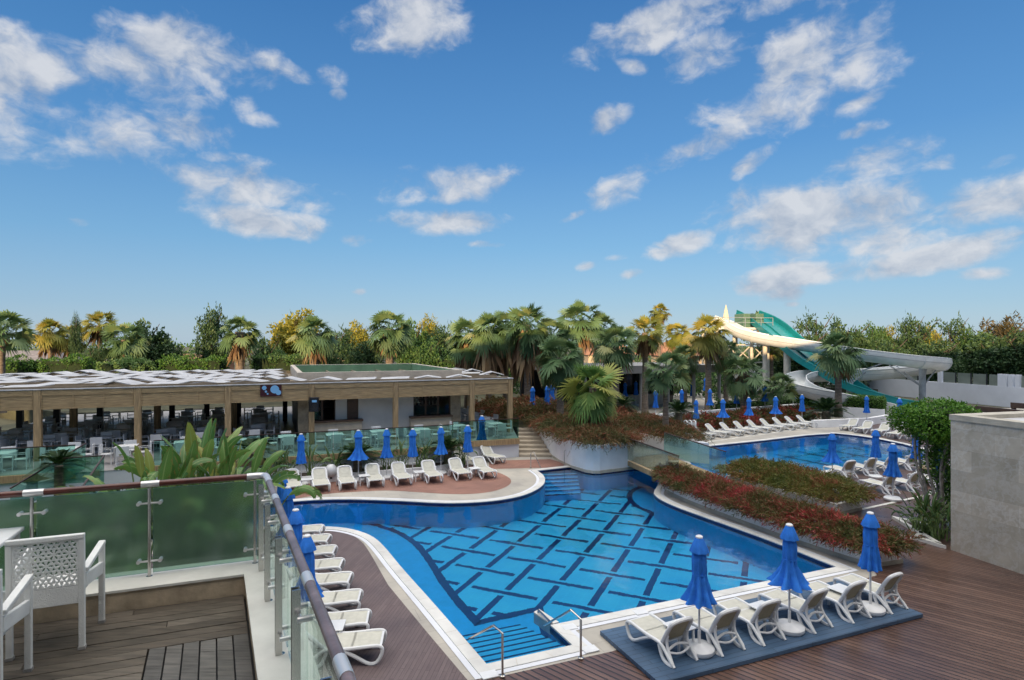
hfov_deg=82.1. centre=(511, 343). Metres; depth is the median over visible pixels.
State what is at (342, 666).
balcony railing
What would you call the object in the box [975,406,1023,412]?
timber screen
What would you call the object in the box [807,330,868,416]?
fan palm
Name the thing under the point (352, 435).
dining chair
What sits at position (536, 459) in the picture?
pool handrail
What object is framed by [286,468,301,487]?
sun lounger
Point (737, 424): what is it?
sun lounger
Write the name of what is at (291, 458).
terrace balustrade
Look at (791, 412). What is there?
red hedge
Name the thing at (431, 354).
tree
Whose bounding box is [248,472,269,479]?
corner sleeve
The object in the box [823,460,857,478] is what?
sun lounger
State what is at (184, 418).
dining chair
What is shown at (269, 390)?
sign board
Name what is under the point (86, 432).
dining chair
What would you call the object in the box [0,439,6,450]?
dining chair
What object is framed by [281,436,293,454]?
dining chair
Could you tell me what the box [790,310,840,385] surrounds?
tree
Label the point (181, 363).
clipped hedge
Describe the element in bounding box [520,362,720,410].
beach pavilion
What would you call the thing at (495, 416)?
dining chair
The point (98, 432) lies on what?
dining chair
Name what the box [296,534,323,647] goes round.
parasol
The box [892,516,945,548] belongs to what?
tree bed
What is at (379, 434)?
dining chair
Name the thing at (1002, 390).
boundary wall
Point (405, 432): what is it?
dining chair
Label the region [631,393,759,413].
terrace
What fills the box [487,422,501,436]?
dining table
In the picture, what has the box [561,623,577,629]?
coping hatch
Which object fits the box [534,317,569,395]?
fan palm
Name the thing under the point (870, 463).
sun lounger
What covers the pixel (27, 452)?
dining chair
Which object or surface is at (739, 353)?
tree
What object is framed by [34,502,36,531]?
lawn
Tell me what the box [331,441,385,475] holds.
cycad
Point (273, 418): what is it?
dining chair
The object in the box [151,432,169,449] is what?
dining table
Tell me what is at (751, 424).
sun lounger
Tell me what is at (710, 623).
sun lounger
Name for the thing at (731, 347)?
fan palm
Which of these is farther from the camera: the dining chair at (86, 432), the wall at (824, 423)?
the wall at (824, 423)
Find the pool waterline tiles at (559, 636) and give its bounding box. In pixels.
[270,468,832,645]
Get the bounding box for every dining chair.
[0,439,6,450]
[0,457,2,472]
[1,446,15,467]
[4,430,19,440]
[9,428,22,444]
[12,448,29,470]
[16,438,26,455]
[17,431,31,446]
[22,424,32,433]
[27,441,43,459]
[40,447,50,464]
[43,434,54,449]
[45,418,55,431]
[51,424,60,433]
[51,436,67,449]
[52,419,65,432]
[54,432,67,447]
[68,442,80,462]
[74,429,88,446]
[75,435,89,452]
[78,422,85,436]
[79,443,94,464]
[83,423,97,439]
[84,420,93,434]
[90,417,101,430]
[90,437,105,455]
[96,428,110,445]
[97,432,111,450]
[98,444,114,463]
[104,411,109,423]
[104,422,113,431]
[109,430,123,446]
[110,412,120,423]
[112,433,126,451]
[115,446,130,466]
[116,424,128,437]
[119,425,129,439]
[122,420,133,435]
[124,440,136,459]
[133,421,146,436]
[138,441,151,454]
[142,415,147,427]
[143,410,151,418]
[150,434,164,451]
[156,429,166,446]
[160,439,174,459]
[165,427,177,442]
[166,422,177,436]
[170,430,183,446]
[171,418,180,429]
[171,423,181,438]
[175,442,183,453]
[179,416,189,429]
[183,413,192,426]
[195,414,205,424]
[195,432,203,439]
[197,427,205,430]
[202,420,209,425]
[212,410,220,414]
[213,415,222,427]
[213,438,219,454]
[215,428,221,445]
[240,417,248,427]
[248,429,259,437]
[251,418,259,424]
[251,424,260,437]
[253,408,260,414]
[255,423,265,436]
[259,413,267,424]
[264,426,275,440]
[267,415,275,429]
[267,435,277,450]
[270,420,280,435]
[281,431,290,447]
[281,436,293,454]
[297,433,308,449]
[315,433,325,450]
[328,429,337,446]
[331,434,341,451]
[342,431,353,446]
[360,430,370,444]
[371,426,380,443]
[375,431,383,447]
[389,428,398,444]
[404,428,409,441]
[419,429,429,445]
[431,426,439,442]
[449,421,457,434]
[457,425,465,439]
[462,409,468,420]
[466,415,476,429]
[469,422,475,434]
[478,422,487,436]
[485,419,494,434]
[490,414,497,428]
[495,423,505,438]
[502,420,511,434]
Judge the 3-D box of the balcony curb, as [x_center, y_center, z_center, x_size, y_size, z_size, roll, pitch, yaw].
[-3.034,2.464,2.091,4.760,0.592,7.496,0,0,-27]
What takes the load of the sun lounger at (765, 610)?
on the platform
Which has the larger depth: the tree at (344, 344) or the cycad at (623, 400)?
the tree at (344, 344)
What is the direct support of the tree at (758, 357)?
on the terrain at (826, 387)
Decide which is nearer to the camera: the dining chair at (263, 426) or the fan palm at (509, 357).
the dining chair at (263, 426)
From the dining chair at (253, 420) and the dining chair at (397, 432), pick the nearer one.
the dining chair at (397, 432)
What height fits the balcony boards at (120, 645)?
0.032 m
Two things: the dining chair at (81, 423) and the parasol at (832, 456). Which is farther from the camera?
the dining chair at (81, 423)
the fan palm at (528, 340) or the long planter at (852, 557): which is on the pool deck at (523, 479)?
the long planter at (852, 557)
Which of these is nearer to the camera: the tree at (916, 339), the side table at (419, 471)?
the side table at (419, 471)
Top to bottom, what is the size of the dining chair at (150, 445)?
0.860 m
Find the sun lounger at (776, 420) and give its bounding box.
[772,417,796,429]
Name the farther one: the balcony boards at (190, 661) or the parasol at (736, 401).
the parasol at (736, 401)
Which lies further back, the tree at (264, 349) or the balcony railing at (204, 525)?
the tree at (264, 349)
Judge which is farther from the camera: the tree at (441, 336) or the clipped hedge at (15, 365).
the tree at (441, 336)
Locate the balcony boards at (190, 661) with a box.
[143,633,252,679]
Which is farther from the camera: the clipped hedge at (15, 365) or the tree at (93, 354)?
the tree at (93, 354)
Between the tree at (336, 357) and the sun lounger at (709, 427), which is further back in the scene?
the tree at (336, 357)
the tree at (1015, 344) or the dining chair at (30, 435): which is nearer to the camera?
the dining chair at (30, 435)
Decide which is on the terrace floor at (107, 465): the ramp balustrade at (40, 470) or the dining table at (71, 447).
the dining table at (71, 447)
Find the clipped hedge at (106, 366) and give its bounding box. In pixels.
[92,355,139,372]
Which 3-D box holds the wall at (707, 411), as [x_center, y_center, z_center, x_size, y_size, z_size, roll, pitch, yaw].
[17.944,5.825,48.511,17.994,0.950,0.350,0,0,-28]
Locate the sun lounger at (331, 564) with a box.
[282,547,344,577]
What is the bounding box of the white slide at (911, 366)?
[713,315,952,416]
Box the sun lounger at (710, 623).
[672,606,745,656]
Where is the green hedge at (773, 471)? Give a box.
[713,455,882,507]
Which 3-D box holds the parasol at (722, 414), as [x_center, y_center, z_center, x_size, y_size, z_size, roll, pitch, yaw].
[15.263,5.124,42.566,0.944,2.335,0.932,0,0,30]
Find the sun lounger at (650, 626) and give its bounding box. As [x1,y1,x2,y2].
[625,613,698,668]
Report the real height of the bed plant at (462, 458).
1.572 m
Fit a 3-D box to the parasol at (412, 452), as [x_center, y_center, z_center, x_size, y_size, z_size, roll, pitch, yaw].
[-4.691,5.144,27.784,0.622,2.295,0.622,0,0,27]
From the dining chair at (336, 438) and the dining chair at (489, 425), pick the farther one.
the dining chair at (489, 425)
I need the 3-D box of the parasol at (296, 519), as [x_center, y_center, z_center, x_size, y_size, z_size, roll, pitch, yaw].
[-5.215,5.133,14.188,0.643,2.319,0.643,0,0,-35]
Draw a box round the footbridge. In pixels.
[628,460,725,479]
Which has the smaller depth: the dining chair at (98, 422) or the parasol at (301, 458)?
the parasol at (301, 458)
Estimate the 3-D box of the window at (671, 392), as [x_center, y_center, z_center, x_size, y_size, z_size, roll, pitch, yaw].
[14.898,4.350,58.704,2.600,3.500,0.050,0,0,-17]
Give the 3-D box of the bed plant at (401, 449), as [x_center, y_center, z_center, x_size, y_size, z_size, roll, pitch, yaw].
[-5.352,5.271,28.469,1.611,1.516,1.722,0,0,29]
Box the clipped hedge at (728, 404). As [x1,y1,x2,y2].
[708,395,795,409]
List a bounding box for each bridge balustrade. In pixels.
[628,438,678,473]
[664,432,725,451]
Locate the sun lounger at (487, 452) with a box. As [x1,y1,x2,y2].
[480,445,505,464]
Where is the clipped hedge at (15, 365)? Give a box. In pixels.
[6,353,35,372]
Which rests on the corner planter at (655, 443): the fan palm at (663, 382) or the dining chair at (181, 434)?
the fan palm at (663, 382)
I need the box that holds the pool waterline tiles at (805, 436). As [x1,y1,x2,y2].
[711,434,910,446]
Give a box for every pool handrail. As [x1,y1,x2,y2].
[468,624,504,677]
[530,451,540,467]
[543,609,583,659]
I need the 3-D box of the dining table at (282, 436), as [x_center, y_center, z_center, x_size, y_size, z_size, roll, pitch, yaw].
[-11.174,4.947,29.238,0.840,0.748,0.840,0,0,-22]
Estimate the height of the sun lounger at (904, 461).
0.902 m
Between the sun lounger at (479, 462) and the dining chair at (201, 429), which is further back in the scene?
the dining chair at (201, 429)
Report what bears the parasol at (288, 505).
on the composite deck at (413, 650)
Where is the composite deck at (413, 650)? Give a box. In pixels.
[151,531,466,679]
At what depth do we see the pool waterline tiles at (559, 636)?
23.25 m
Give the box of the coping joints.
[323,437,841,664]
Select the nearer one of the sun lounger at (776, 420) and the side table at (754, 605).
the side table at (754, 605)
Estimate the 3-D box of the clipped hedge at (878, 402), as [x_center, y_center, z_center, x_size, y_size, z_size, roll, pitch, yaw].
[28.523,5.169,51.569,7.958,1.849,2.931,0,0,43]
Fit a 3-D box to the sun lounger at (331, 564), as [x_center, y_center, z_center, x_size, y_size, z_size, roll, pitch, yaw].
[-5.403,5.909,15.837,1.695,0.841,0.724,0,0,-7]
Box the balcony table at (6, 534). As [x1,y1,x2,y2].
[0,527,23,574]
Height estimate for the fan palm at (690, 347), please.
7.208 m
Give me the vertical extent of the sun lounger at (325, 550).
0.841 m
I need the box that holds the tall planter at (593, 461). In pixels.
[538,431,633,473]
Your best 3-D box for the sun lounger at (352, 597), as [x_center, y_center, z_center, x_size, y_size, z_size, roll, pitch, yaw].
[-4.369,5.909,13.758,1.695,0.841,0.724,0,0,-9]
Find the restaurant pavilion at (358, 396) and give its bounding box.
[0,363,513,461]
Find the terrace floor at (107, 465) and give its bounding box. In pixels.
[0,406,517,475]
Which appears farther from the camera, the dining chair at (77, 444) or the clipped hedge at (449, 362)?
the clipped hedge at (449, 362)
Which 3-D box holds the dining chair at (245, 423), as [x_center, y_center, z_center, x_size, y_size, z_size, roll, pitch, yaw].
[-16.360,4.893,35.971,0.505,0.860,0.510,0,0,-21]
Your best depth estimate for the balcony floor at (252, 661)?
4.50 m
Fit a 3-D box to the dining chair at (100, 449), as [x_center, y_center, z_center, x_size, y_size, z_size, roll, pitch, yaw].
[-17.996,4.893,26.123,0.502,0.860,0.505,0,0,-20]
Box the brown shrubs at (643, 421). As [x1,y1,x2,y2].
[608,411,715,444]
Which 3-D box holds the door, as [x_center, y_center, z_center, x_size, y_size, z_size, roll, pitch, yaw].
[-8.971,4.185,33.121,0.602,2.290,0.060,0,0,-22]
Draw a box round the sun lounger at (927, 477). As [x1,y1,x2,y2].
[907,474,938,487]
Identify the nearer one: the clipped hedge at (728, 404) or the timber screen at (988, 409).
the timber screen at (988, 409)
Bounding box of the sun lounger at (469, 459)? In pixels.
[453,448,472,466]
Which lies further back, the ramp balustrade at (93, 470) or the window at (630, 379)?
the window at (630, 379)
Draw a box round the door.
[347,399,357,418]
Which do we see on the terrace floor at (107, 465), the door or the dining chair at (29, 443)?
the dining chair at (29, 443)
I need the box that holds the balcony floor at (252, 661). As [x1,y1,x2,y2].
[142,598,255,679]
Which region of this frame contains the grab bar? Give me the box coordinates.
[537,609,552,624]
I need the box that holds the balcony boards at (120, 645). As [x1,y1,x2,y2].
[3,595,247,679]
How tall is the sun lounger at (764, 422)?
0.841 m
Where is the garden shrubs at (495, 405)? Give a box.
[475,394,568,422]
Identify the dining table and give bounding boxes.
[0,433,20,446]
[0,450,17,470]
[8,427,32,443]
[31,438,53,456]
[56,446,78,465]
[57,431,77,446]
[93,435,112,452]
[113,428,131,443]
[114,444,138,463]
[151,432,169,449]
[166,426,182,441]
[278,434,295,451]
[326,432,343,449]
[369,429,384,445]
[414,428,430,443]
[450,424,463,439]
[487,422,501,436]
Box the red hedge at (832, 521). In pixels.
[649,462,926,560]
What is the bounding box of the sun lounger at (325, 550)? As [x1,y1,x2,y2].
[282,537,337,557]
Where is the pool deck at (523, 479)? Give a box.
[151,408,1023,679]
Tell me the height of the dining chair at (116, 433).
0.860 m
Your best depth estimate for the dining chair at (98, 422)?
36.00 m
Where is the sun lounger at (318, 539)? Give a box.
[271,523,331,553]
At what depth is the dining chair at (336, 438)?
28.99 m
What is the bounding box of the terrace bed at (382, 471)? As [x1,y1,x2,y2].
[244,460,448,487]
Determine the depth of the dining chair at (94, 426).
32.88 m
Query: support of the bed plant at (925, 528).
in the tree bed at (929, 539)
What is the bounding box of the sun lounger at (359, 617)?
[301,604,371,631]
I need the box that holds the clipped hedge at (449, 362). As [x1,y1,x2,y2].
[429,355,455,367]
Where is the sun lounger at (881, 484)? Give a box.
[858,477,900,494]
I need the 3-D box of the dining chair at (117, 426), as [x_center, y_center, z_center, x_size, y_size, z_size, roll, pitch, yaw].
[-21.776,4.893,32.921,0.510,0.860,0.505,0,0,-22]
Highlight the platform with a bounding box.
[600,580,922,679]
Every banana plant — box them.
[54,442,230,567]
[97,439,219,563]
[114,418,284,532]
[179,435,321,520]
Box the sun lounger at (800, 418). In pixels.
[795,415,817,427]
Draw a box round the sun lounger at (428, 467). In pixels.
[420,460,443,483]
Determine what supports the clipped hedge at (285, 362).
on the garden ground at (28, 415)
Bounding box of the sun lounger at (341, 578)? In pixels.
[285,566,353,590]
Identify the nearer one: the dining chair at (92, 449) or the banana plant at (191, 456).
the banana plant at (191, 456)
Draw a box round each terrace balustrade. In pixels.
[0,444,75,483]
[154,424,452,470]
[453,418,519,446]
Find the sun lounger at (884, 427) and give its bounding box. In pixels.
[871,422,891,435]
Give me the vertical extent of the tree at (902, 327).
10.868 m
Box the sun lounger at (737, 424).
[732,421,758,434]
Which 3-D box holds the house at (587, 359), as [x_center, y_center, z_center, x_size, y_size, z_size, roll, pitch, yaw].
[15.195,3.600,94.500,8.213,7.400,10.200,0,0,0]
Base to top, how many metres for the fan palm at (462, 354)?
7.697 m
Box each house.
[6,351,81,361]
[183,354,233,369]
[584,346,637,362]
[650,342,701,363]
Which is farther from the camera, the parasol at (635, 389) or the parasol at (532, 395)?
the parasol at (635, 389)
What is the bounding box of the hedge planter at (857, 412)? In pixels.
[842,407,884,417]
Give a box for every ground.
[0,346,1009,429]
[0,387,628,436]
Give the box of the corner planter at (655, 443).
[626,426,697,449]
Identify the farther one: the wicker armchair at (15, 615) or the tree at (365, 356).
the tree at (365, 356)
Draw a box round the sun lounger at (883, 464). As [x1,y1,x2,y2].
[864,458,887,470]
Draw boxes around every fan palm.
[0,309,37,412]
[33,317,70,358]
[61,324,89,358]
[80,310,119,348]
[96,322,150,362]
[214,315,262,369]
[285,314,338,364]
[366,310,414,363]
[445,316,481,407]
[464,311,511,398]
[489,310,523,398]
[501,302,555,401]
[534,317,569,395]
[534,335,586,413]
[555,362,624,425]
[556,299,604,394]
[588,312,621,362]
[589,325,637,399]
[623,314,666,412]
[642,351,692,433]
[648,303,671,357]
[663,323,690,385]
[665,343,703,407]
[679,335,697,358]
[682,313,732,409]
[711,339,742,401]
[721,354,767,406]
[759,346,782,392]
[760,372,798,405]
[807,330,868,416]
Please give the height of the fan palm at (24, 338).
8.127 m
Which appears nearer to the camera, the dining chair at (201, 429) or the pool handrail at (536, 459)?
the pool handrail at (536, 459)
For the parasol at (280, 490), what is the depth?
18.18 m
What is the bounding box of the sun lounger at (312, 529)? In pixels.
[270,516,324,543]
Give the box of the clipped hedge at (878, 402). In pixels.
[793,392,886,413]
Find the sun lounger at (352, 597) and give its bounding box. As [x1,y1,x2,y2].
[290,577,363,611]
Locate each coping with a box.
[270,466,850,673]
[684,432,923,472]
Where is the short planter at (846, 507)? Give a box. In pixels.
[726,471,862,513]
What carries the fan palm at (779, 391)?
on the terrace at (701, 402)
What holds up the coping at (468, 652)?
on the pool deck at (523, 479)
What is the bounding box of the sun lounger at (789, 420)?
[784,416,808,428]
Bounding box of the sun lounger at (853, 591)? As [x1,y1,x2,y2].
[798,580,871,623]
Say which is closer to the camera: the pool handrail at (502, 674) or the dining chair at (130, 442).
the pool handrail at (502, 674)
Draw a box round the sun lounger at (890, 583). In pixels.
[833,572,908,614]
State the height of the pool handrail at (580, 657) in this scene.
0.906 m
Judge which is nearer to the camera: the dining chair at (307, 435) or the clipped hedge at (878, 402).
the dining chair at (307, 435)
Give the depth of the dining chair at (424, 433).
30.61 m
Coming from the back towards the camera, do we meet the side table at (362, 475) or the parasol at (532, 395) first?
the parasol at (532, 395)
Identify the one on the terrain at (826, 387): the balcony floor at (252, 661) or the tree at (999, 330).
the tree at (999, 330)
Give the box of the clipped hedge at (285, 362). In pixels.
[250,349,308,370]
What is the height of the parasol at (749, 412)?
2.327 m
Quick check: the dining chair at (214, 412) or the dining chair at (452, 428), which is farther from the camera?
the dining chair at (214, 412)
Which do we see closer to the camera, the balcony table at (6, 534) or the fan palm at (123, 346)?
the balcony table at (6, 534)
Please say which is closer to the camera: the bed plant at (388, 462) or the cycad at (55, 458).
the cycad at (55, 458)
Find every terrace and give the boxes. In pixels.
[0,444,518,501]
[291,459,570,498]
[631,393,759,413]
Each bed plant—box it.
[259,453,287,476]
[274,449,306,469]
[292,441,333,475]
[315,446,348,466]
[370,443,400,469]
[390,439,420,467]
[404,439,441,464]
[406,444,434,466]
[451,436,477,464]
[880,489,946,531]
[899,487,948,534]
[904,496,950,540]
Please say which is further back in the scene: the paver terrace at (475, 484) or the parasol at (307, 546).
the paver terrace at (475, 484)
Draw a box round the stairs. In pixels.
[518,428,551,456]
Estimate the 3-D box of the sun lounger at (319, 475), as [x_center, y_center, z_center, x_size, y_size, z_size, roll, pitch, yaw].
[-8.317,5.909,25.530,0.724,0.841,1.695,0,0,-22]
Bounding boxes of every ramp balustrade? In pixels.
[10,443,85,488]
[63,455,102,458]
[82,455,104,485]
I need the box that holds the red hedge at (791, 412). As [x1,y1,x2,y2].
[669,404,821,431]
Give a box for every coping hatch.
[479,669,498,679]
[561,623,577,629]
[582,644,599,653]
[632,608,648,615]
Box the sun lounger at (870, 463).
[844,457,879,475]
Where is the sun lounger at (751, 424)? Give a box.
[746,420,771,432]
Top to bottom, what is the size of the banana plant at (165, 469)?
4.058 m
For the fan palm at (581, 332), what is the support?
on the garden ground at (28, 415)
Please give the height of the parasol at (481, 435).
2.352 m
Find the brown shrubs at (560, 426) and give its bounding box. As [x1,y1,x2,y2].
[522,410,648,453]
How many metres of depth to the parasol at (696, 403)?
41.70 m
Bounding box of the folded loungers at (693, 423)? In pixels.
[684,420,695,427]
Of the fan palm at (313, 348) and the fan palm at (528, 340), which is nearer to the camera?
the fan palm at (528, 340)
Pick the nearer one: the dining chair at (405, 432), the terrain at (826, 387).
the dining chair at (405, 432)
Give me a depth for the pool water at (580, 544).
17.92 m
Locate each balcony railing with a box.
[0,472,266,590]
[258,472,355,679]
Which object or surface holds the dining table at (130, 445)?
on the terrace floor at (107, 465)
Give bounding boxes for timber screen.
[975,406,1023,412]
[1010,402,1023,408]
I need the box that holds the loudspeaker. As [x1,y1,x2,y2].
[308,397,318,411]
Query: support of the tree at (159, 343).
on the garden ground at (28, 415)
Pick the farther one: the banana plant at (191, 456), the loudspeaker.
the loudspeaker
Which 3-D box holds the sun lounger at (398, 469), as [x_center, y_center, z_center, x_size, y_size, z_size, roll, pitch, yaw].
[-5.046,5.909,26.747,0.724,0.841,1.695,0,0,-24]
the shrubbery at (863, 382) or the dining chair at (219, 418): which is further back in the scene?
the shrubbery at (863, 382)
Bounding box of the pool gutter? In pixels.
[270,466,857,678]
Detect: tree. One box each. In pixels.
[68,312,83,359]
[77,341,108,368]
[120,318,176,370]
[161,342,187,368]
[193,303,229,359]
[248,336,287,366]
[266,306,321,356]
[307,344,340,364]
[327,324,358,363]
[340,336,385,363]
[346,319,372,359]
[394,316,431,363]
[407,336,448,366]
[416,313,438,338]
[424,320,460,358]
[738,347,754,372]
[749,343,781,373]
[760,332,828,385]
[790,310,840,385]
[829,319,878,382]
[856,321,892,367]
[867,336,912,367]
[878,325,899,344]
[881,394,981,531]
[892,313,931,351]
[893,313,943,353]
[910,338,969,381]
[924,325,947,350]
[933,312,973,360]
[953,324,995,367]
[958,331,1023,381]
[973,310,1023,342]
[994,325,1023,375]
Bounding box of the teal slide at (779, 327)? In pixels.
[736,310,929,405]
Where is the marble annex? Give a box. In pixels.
[949,411,1023,574]
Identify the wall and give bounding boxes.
[299,470,830,639]
[534,609,558,624]
[655,403,799,416]
[664,439,708,463]
[748,369,1023,406]
[811,415,903,427]
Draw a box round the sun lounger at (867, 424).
[853,420,873,433]
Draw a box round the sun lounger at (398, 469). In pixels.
[390,461,412,485]
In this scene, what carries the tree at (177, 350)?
on the garden ground at (28, 415)
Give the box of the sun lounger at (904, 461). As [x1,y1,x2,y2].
[897,454,918,470]
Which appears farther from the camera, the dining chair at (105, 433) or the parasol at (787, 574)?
the dining chair at (105, 433)
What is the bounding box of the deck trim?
[708,428,930,539]
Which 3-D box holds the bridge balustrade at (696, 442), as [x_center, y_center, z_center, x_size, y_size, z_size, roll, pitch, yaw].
[8.730,5.240,28.550,0.055,1.080,5.740,0,0,-13]
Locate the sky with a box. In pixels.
[0,0,1023,347]
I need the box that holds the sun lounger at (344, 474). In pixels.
[336,465,356,490]
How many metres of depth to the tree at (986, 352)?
74.80 m
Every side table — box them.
[301,477,311,485]
[331,619,345,631]
[358,474,369,485]
[413,470,424,481]
[468,466,480,476]
[663,619,695,651]
[747,600,779,631]
[827,583,854,607]
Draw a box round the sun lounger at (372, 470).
[364,463,384,487]
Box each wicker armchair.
[0,569,33,679]
[4,533,105,662]
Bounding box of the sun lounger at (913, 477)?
[882,471,921,492]
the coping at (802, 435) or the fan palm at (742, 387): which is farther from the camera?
the fan palm at (742, 387)
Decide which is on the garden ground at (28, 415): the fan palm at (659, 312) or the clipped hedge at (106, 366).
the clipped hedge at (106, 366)
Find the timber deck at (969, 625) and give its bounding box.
[478,423,1023,679]
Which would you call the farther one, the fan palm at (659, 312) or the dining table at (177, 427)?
the fan palm at (659, 312)
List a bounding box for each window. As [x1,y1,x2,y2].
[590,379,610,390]
[621,373,638,394]
[650,376,672,401]
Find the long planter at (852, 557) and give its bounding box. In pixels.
[664,485,902,565]
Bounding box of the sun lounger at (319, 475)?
[311,467,330,491]
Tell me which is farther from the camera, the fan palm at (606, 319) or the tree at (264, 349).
the tree at (264, 349)
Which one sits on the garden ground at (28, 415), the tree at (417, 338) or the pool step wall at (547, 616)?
the tree at (417, 338)
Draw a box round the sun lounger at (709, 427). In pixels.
[704,423,730,437]
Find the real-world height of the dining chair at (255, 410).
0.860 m
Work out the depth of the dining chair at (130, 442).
27.27 m
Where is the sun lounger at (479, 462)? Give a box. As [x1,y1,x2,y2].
[472,456,496,479]
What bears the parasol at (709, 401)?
on the terrace at (701, 402)
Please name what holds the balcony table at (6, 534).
on the balcony boards at (120, 645)
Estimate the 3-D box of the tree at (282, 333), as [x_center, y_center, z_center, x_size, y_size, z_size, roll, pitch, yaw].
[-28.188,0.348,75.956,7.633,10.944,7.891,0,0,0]
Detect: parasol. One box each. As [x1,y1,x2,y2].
[272,479,287,548]
[276,486,295,546]
[284,508,304,577]
[296,433,307,484]
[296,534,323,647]
[347,430,368,482]
[380,428,392,479]
[408,428,418,477]
[434,426,447,474]
[462,425,473,470]
[476,415,486,439]
[530,387,535,404]
[544,386,550,404]
[549,388,554,399]
[623,382,627,395]
[633,381,638,405]
[652,390,658,413]
[679,389,683,401]
[680,535,716,658]
[693,399,698,418]
[706,389,713,405]
[716,399,729,430]
[723,306,728,319]
[734,395,739,407]
[744,397,753,427]
[760,386,767,401]
[766,523,811,636]
[770,396,782,424]
[799,394,804,411]
[820,432,842,472]
[857,511,885,616]
[863,396,869,419]
[868,429,882,478]
[883,443,902,501]
[894,398,902,428]
[909,436,922,480]
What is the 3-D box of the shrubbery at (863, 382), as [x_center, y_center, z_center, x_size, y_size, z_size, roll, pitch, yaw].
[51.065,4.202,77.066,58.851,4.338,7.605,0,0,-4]
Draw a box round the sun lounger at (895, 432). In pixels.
[886,425,907,438]
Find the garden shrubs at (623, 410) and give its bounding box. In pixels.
[564,400,639,419]
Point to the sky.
(860, 162)
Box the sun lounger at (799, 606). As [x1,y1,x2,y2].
[758,588,833,633]
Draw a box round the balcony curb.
[3,554,320,679]
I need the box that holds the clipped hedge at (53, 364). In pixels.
[28,352,98,372]
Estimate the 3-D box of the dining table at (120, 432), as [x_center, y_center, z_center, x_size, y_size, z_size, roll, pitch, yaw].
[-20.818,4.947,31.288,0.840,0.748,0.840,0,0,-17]
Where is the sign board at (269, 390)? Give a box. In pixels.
[260,385,281,396]
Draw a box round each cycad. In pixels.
[22,448,91,495]
[235,437,281,480]
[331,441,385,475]
[423,435,470,472]
[612,395,641,411]
[658,399,703,428]
[802,397,852,420]
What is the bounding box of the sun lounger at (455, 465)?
[446,457,471,480]
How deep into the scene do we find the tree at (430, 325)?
77.56 m
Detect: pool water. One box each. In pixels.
[270,468,830,663]
[690,434,924,477]
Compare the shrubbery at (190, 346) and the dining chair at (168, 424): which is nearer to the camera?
the dining chair at (168, 424)
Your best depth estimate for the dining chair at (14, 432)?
30.29 m
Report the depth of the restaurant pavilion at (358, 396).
32.79 m
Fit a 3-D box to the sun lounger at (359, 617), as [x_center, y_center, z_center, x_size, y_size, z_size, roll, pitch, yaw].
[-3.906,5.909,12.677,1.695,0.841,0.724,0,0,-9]
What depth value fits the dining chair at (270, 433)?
31.97 m
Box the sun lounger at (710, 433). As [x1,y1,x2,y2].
[696,427,715,439]
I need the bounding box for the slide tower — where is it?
[696,314,772,394]
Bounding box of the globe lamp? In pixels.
[325,464,336,478]
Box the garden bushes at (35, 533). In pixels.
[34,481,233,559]
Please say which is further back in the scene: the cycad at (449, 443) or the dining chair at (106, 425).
the dining chair at (106, 425)
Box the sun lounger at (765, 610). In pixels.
[712,597,785,646]
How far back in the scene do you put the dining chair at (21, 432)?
31.02 m
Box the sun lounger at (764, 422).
[759,418,784,431]
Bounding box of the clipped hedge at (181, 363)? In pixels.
[155,353,232,371]
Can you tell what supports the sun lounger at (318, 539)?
on the composite deck at (413, 650)
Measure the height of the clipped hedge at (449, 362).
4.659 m
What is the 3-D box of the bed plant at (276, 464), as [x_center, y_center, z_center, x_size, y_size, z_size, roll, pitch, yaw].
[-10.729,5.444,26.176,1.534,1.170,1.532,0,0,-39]
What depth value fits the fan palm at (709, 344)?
50.37 m
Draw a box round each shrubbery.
[13,336,943,362]
[484,361,732,397]
[680,360,999,390]
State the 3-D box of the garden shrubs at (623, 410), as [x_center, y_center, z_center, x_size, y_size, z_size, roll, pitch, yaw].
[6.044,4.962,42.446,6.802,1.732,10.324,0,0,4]
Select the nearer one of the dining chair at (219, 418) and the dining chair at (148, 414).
the dining chair at (219, 418)
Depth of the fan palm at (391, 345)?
55.23 m
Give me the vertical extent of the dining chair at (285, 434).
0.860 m
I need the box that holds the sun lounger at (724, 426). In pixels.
[718,422,744,436]
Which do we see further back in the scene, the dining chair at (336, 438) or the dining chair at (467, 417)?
the dining chair at (467, 417)
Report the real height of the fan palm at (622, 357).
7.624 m
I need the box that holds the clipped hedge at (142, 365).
[120,356,156,371]
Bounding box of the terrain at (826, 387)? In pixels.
[156,365,972,393]
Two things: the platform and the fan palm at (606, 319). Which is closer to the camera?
the platform
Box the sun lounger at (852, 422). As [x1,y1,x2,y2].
[839,418,859,430]
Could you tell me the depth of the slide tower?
66.98 m
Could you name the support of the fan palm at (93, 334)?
on the terrain at (826, 387)
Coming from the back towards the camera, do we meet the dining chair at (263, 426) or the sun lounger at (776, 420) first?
the sun lounger at (776, 420)
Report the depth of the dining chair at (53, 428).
32.34 m
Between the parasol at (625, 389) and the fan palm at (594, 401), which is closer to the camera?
the fan palm at (594, 401)
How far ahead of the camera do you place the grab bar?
13.53 m
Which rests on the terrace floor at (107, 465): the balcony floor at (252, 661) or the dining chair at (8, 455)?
the dining chair at (8, 455)
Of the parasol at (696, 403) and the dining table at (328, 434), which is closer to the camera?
the dining table at (328, 434)
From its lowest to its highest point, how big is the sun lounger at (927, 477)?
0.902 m
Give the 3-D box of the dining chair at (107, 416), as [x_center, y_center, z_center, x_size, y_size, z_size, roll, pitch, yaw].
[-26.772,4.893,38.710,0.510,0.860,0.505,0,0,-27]
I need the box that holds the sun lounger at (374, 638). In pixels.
[303,618,386,667]
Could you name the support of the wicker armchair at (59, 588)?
on the balcony boards at (120, 645)

